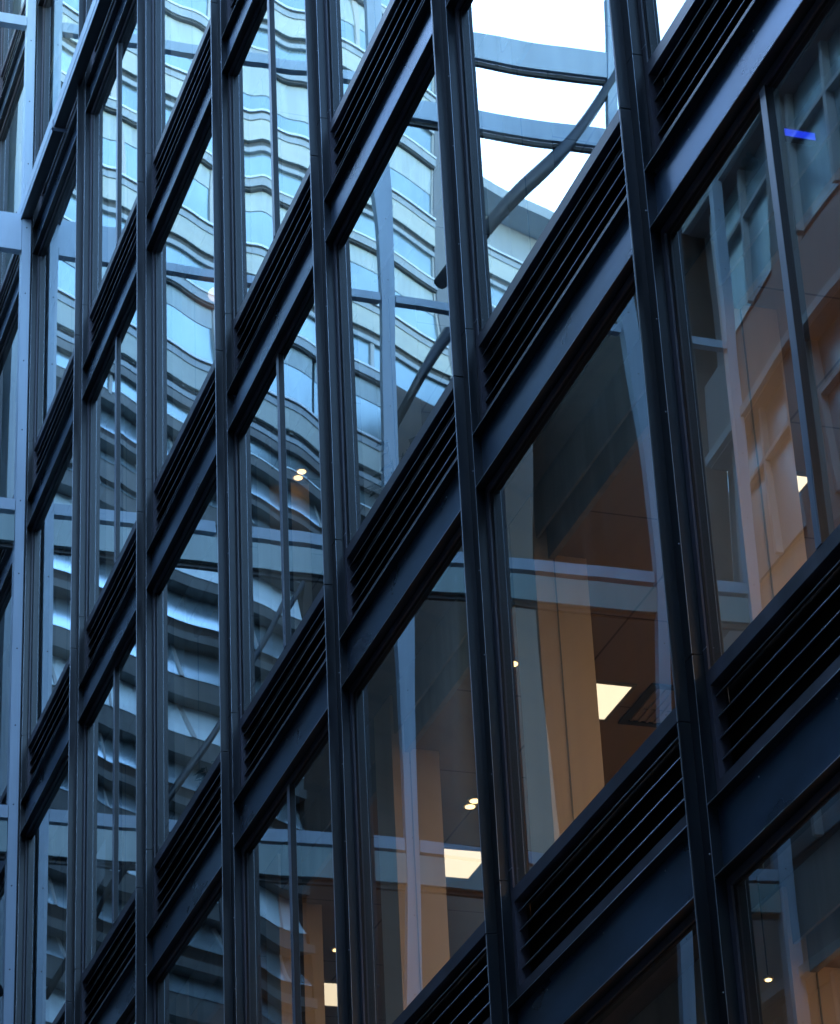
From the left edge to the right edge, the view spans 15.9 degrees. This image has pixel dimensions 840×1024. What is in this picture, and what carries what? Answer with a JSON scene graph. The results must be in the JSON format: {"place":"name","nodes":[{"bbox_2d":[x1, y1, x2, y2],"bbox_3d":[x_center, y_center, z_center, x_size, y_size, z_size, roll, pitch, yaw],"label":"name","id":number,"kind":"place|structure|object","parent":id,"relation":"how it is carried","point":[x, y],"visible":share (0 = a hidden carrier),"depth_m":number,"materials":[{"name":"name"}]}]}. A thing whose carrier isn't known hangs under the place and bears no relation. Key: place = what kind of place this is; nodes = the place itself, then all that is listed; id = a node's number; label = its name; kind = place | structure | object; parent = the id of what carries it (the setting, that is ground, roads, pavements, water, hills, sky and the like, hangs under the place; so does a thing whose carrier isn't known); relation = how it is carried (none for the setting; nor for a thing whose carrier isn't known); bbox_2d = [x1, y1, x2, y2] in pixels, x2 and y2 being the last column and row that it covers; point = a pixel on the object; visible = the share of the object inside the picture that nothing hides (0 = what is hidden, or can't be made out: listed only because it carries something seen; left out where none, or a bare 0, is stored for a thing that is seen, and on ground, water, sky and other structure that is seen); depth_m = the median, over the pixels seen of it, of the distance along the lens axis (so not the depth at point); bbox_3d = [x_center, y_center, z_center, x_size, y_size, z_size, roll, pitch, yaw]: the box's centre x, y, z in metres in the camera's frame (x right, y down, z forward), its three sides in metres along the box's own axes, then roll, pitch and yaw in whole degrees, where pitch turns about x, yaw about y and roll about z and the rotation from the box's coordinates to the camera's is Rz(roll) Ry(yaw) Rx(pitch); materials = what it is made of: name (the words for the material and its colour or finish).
{"place":"outdoors","nodes":[
{"label":"outdoors","id":0,"kind":"place"},
{"label":"ground","id":1,"kind":"structure","parent":0,"visible":0},
{"bbox_2d":[0,0,35,1023],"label":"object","id":2,"kind":"object","parent":1,"relation":"on","point":[15,233],"visible":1,"depth_m":32.69,"materials":[{"name":"blue metal"}]},
{"bbox_2d":[0,0,839,1023],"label":"office building","id":3,"kind":"structure","parent":1,"relation":"on","point":[408,380],"depth_m":19.40,"materials":[{"name":"metal"}]},
{"bbox_2d":[0,876,4,1023],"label":"window frame","id":4,"kind":"structure","parent":3,"relation":"in","point":[2,884],"depth_m":31.80,"materials":[{"name":"metal"}]},
{"bbox_2d":[0,577,11,797],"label":"window","id":5,"kind":"structure","parent":3,"relation":"in","point":[5,604],"depth_m":33.41,"materials":[{"name":"glass"}]},
{"bbox_2d":[0,306,18,513],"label":"window","id":6,"kind":"structure","parent":3,"relation":"in","point":[8,356],"depth_m":35.34,"materials":[{"name":"glass"}]},
{"bbox_2d":[0,0,23,71],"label":"window frame","id":7,"kind":"structure","parent":3,"relation":"in","point":[8,6],"depth_m":39.02,"materials":[{"name":"metal"}]},
{"bbox_2d":[0,61,24,286],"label":"window","id":8,"kind":"structure","parent":3,"relation":"in","point":[11,134],"depth_m":37.30,"materials":[{"name":"glass"}]},
{"bbox_2d":[21,752,68,1023],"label":"window","id":9,"kind":"structure","parent":3,"relation":"in","point":[45,881],"depth_m":29.56,"materials":[{"name":"glass"}]},
{"bbox_2d":[27,435,72,742],"bbox_3d":[-3.732,0.692,31.077,0.074,2.550,2.581,7,-31,-17],"label":"window","id":10,"kind":"structure","parent":3,"relation":"in","point":[50,593],"depth_m":31.34,"materials":[{"name":"glass"}]},
{"bbox_2d":[34,151,76,443],"bbox_3d":[-3.893,-2.447,32.834,0.074,2.550,2.581,7,-31,-17],"label":"window","id":11,"kind":"structure","parent":3,"relation":"in","point":[55,306],"depth_m":33.09,"materials":[{"name":"glass"}]},
{"bbox_2d":[40,0,78,146],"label":"window","id":12,"kind":"structure","parent":3,"relation":"in","point":[60,18],"depth_m":35.04,"materials":[{"name":"glass"}]},
{"bbox_2d":[16,0,111,219],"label":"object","id":13,"kind":"object","parent":3,"relation":"attached to","point":[83,52],"visible":1,"depth_m":32.88,"materials":[{"name":"black metal"}]},
{"bbox_2d":[81,623,135,975],"bbox_3d":[-2.715,2.509,27.040,0.076,2.550,2.581,7,-31,-17],"label":"window","id":14,"kind":"structure","parent":3,"relation":"in","point":[109,766],"depth_m":27.24,"materials":[{"name":"glass"}]},
{"bbox_2d":[85,286,136,623],"bbox_3d":[-2.876,-0.629,28.796,0.076,2.550,2.581,7,-31,-17],"label":"window","id":15,"kind":"structure","parent":3,"relation":"in","point":[112,400],"depth_m":29.00,"materials":[{"name":"glass"}]},
{"bbox_2d":[88,0,136,312],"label":"window","id":16,"kind":"structure","parent":3,"relation":"in","point":[113,118],"depth_m":30.77,"materials":[{"name":"glass"}]},
{"bbox_2d":[123,1005,135,1023],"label":"window frame","id":17,"kind":"structure","parent":3,"relation":"in","point":[131,1019],"depth_m":25.31,"materials":[{"name":"metal"}]},
{"bbox_2d":[152,0,209,157],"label":"window","id":18,"kind":"structure","parent":3,"relation":"in","point":[178,26],"depth_m":28.47,"materials":[{"name":"glass"}]},
{"bbox_2d":[152,112,214,486],"bbox_3d":[-2.018,-1.949,26.517,0.074,2.550,2.581,7,-31,-17],"label":"window","id":19,"kind":"structure","parent":3,"relation":"in","point":[183,320],"depth_m":26.69,"materials":[{"name":"glass"}]},
{"bbox_2d":[153,467,219,858],"bbox_3d":[-1.857,1.189,24.760,0.074,2.550,2.581,7,-31,-17],"label":"window","id":20,"kind":"structure","parent":3,"relation":"in","point":[186,689],"depth_m":24.93,"materials":[{"name":"glass"}]},
{"bbox_2d":[153,878,223,1023],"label":"window","id":21,"kind":"structure","parent":3,"relation":"in","point":[188,988],"depth_m":23.37,"materials":[{"name":"glass"}]},
{"bbox_2d":[228,0,309,322],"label":"window","id":22,"kind":"structure","parent":3,"relation":"in","point":[269,155],"depth_m":24.40,"materials":[{"name":"glass"}]},
{"bbox_2d":[234,280,323,720],"bbox_3d":[-1.002,-0.131,22.479,0.076,2.550,2.581,7,-31,-17],"label":"window","id":23,"kind":"structure","parent":3,"relation":"in","point":[279,551],"depth_m":22.59,"materials":[{"name":"glass"}]},
{"bbox_2d":[241,722,337,1023],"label":"window","id":24,"kind":"structure","parent":3,"relation":"in","point":[290,977],"depth_m":20.92,"materials":[{"name":"glass"}]},
{"bbox_2d":[324,0,389,125],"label":"window","id":25,"kind":"structure","parent":3,"relation":"in","point":[350,25],"depth_m":22.26,"materials":[{"name":"glass"}]},
{"bbox_2d":[333,49,452,550],"bbox_3d":[-0.144,-1.451,20.200,0.074,2.550,2.581,7,-31,-17],"label":"window","id":26,"kind":"structure","parent":3,"relation":"in","point":[393,340],"depth_m":20.27,"materials":[{"name":"glass"}]},
{"bbox_2d":[349,525,462,1023],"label":"window","id":27,"kind":"structure","parent":3,"relation":"in","point":[392,699],"depth_m":18.87,"materials":[{"name":"glass"}]},
{"bbox_2d":[444,846,481,879],"bbox_3d":[0.192,2.531,21.759,0.550,0.014,0.550,7,-31,-17],"label":"ceiling light","id":28,"kind":"object","parent":3,"relation":"attached to","point":[462,863],"visible":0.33,"depth_m":21.77,"materials":[{"name":"white"}]},
{"bbox_2d":[462,802,477,809],"bbox_3d":[0.347,2.040,20.893,0.110,0.018,0.110,7,-31,-17],"label":"downlight","id":29,"kind":"object","parent":3,"relation":"attached to","point":[468,806],"visible":1,"depth_m":20.88,"materials":[{"name":"white"}]},
{"bbox_2d":[467,796,477,803],"bbox_3d":[0.378,1.992,20.811,0.110,0.018,0.110,7,-31,-17],"label":"downlight","id":30,"kind":"object","parent":3,"relation":"attached to","point":[473,799],"visible":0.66,"depth_m":20.79,"materials":[{"name":"white"}]},
{"bbox_2d":[454,0,526,339],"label":"window frame","id":31,"kind":"structure","parent":3,"relation":"in","point":[488,32],"depth_m":18.68,"materials":[{"name":"metal"}]},
{"bbox_2d":[514,658,518,666],"bbox_3d":[0.581,0.954,18.974,0.110,0.018,0.110,7,-31,-17],"label":"downlight","id":32,"kind":"object","parent":3,"relation":"attached to","point":[516,662],"visible":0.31,"depth_m":18.96,"materials":[{"name":"white"}]},
{"bbox_2d":[485,270,635,890],"bbox_3d":[0.874,0.367,16.163,0.074,2.550,2.581,7,-31,-17],"label":"window frame","id":33,"kind":"structure","parent":3,"relation":"in","point":[627,293],"depth_m":17.03,"materials":[{"name":"metal"}]},
{"bbox_2d":[596,680,636,721],"bbox_3d":[1.048,1.210,19.479,0.550,0.014,0.550,7,-31,-17],"label":"ceiling light","id":34,"kind":"object","parent":3,"relation":"attached to","point":[612,696],"visible":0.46,"depth_m":19.45,"materials":[{"name":"white"}]},
{"bbox_2d":[576,910,696,1023],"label":"window frame","id":35,"kind":"structure","parent":3,"relation":"in","point":[687,928],"depth_m":14.68,"materials":[{"name":"metal"}]},
{"bbox_2d":[618,683,674,727],"bbox_3d":[1.680,1.280,19.659,0.600,0.012,0.600,7,-31,-17],"label":"air vent","id":36,"kind":"object","parent":3,"relation":"attached to","point":[639,702],"visible":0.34,"depth_m":19.62,"materials":[{"name":"metal"}]},
{"bbox_2d":[637,0,657,66],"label":"window frame","id":37,"kind":"structure","parent":3,"relation":"in","point":[649,44],"depth_m":16.15,"materials":[{"name":"metal"}]},
{"bbox_2d":[660,0,838,673],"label":"window frame","id":38,"kind":"structure","parent":3,"relation":"in","point":[765,100],"depth_m":14.36,"materials":[{"name":"metal"}]},
{"bbox_2d":[741,152,758,170],"bbox_3d":[1.643,-1.748,15.019,0.086,0.096,0.089,7,-31,-17],"label":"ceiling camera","id":39,"kind":"object","parent":3,"relation":"attached to","point":[749,161],"visible":1,"depth_m":14.99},
{"bbox_2d":[757,876,772,981],"bbox_3d":[1.561,1.890,13.721,0.046,0.518,0.046,7,-31,-17],"label":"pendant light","id":40,"kind":"object","parent":3,"relation":"attached to","point":[767,978],"visible":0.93,"depth_m":13.67,"materials":[{"name":"white"}]},
{"bbox_2d":[726,771,839,1023],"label":"window frame","id":41,"kind":"structure","parent":3,"relation":"in","point":[736,883],"depth_m":13.50,"materials":[{"name":"metal"}]},
{"bbox_2d":[783,128,816,145],"bbox_3d":[1.820,-1.806,14.497,0.180,0.048,0.044,7,-31,-17],"label":"blue light strip","id":42,"kind":"object","parent":3,"relation":"attached to","point":[800,137],"visible":0.89,"depth_m":14.48,"materials":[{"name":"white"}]},
{"bbox_2d":[796,471,807,496],"bbox_3d":[1.905,-0.110,17.199,0.550,0.014,0.550,7,-31,-17],"label":"ceiling light","id":43,"kind":"object","parent":3,"relation":"attached to","point":[802,482],"depth_m":17.11,"materials":[{"name":"white"}]}
]}

